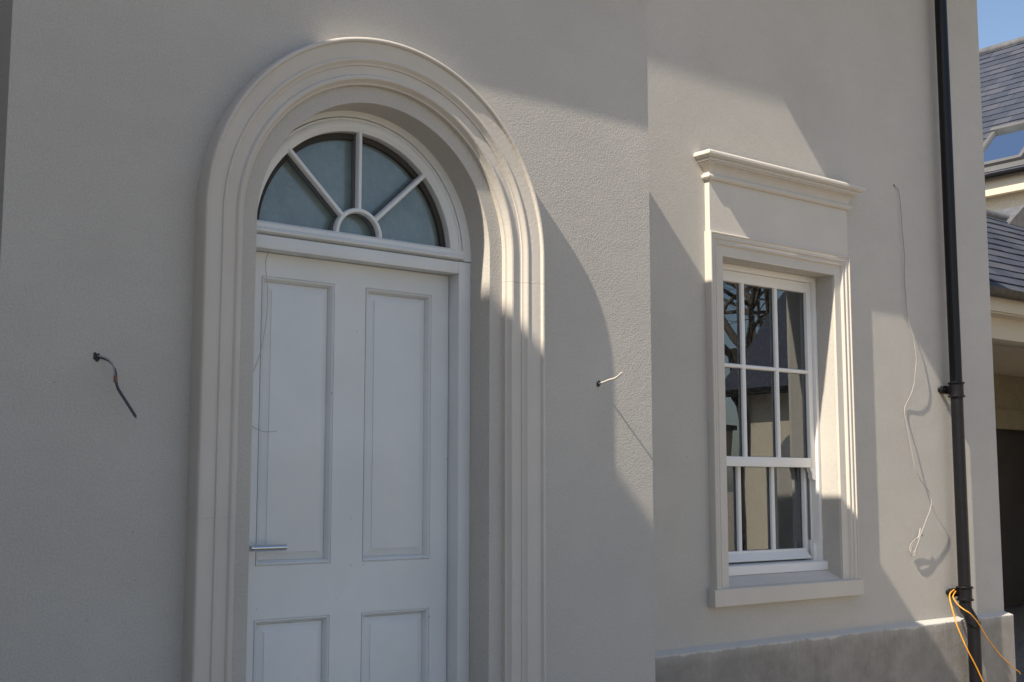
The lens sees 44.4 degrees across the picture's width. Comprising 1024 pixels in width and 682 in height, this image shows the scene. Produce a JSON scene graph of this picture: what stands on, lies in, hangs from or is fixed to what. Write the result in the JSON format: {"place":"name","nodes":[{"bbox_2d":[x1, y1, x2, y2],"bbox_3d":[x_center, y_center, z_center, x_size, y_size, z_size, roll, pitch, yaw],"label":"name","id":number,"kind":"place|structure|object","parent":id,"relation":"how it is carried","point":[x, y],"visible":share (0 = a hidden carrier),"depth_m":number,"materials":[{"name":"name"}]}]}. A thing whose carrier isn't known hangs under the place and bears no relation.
{"place":"outdoors","nodes":[
{"label":"outdoors","id":0,"kind":"place"},
{"bbox_2d":[977,0,1023,48],"label":"sky","id":1,"kind":"structure","parent":0,"point":[999,21],"materials":[{"name":"blue"}]},
{"bbox_2d":[979,36,1023,210],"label":"house","id":2,"kind":"structure","parent":0,"point":[1002,81],"depth_m":19.76,"materials":[{"name":"tile"}]},
{"bbox_2d":[1004,605,1023,681],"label":"pavement","id":3,"kind":"structure","parent":0,"point":[1017,612],"depth_m":13.51,"materials":[{"name":"grey concrete"}]},
{"bbox_2d":[986,205,1023,606],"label":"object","id":4,"kind":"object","parent":3,"relation":"on","point":[1005,233],"visible":0.09,"depth_m":16.79,"materials":[{"name":"stone"}]},
{"label":"ground","id":5,"kind":"structure","parent":0,"visible":0},
{"bbox_2d":[0,0,1015,681],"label":"house","id":6,"kind":"structure","parent":5,"relation":"on","point":[498,240],"depth_m":5.13,"materials":[{"name":"stone"}]},
{"bbox_2d":[98,355,137,418],"bbox_3d":[-1.278,0.147,4.029,0.161,0.207,0.034,-1,-7,12],"label":"cable stub","id":7,"kind":"object","parent":6,"relation":"attached to","point":[115,378],"visible":1,"depth_m":4.01,"materials":[{"name":"black plastic"}]},
{"bbox_2d":[252,249,276,431],"bbox_3d":[-0.913,-0.003,4.602,0.118,0.673,0.051,1,-7,-12],"label":"hanging wire","id":8,"kind":"object","parent":6,"relation":"attached to","point":[264,332],"visible":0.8,"depth_m":4.63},
{"bbox_2d":[246,251,448,681],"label":"front door","id":9,"kind":"structure","parent":6,"relation":"in","point":[347,571],"depth_m":4.83,"materials":[{"name":"white paint"}]},
{"bbox_2d":[598,372,622,383],"bbox_3d":[0.414,0.160,5.391,0.009,0.045,0.158,6,-9,-44],"label":"cable stub","id":10,"kind":"object","parent":6,"relation":"attached to","point":[618,375],"visible":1,"depth_m":5.38,"materials":[{"name":"white plastic"}]},
{"bbox_2d":[723,263,827,575],"bbox_3d":[1.542,0.492,7.879,1.075,1.892,0.193,5,-9,-39],"label":"sash window","id":11,"kind":"structure","parent":6,"relation":"in","point":[774,492],"depth_m":7.95,"materials":[{"name":"white paint"}]},
{"bbox_2d":[895,186,931,555],"bbox_3d":[2.764,0.186,8.617,0.243,2.549,0.046,3,-7,-23],"label":"hanging wire","id":12,"kind":"object","parent":6,"relation":"hanging from","point":[914,540],"visible":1,"depth_m":8.57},
{"bbox_2d":[949,589,983,681],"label":"cable","id":13,"kind":"object","parent":6,"relation":"hanging from","point":[961,635],"visible":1,"depth_m":8.45,"materials":[{"name":"plastic"}]},
{"bbox_2d":[952,591,1020,674],"bbox_3d":[3.292,2.031,8.714,0.714,0.607,0.165,5,-9,-39],"label":"extension cord","id":14,"kind":"object","parent":6,"relation":"attached to","point":[983,632],"visible":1,"depth_m":8.56,"materials":[{"name":"plastic"}]}
]}

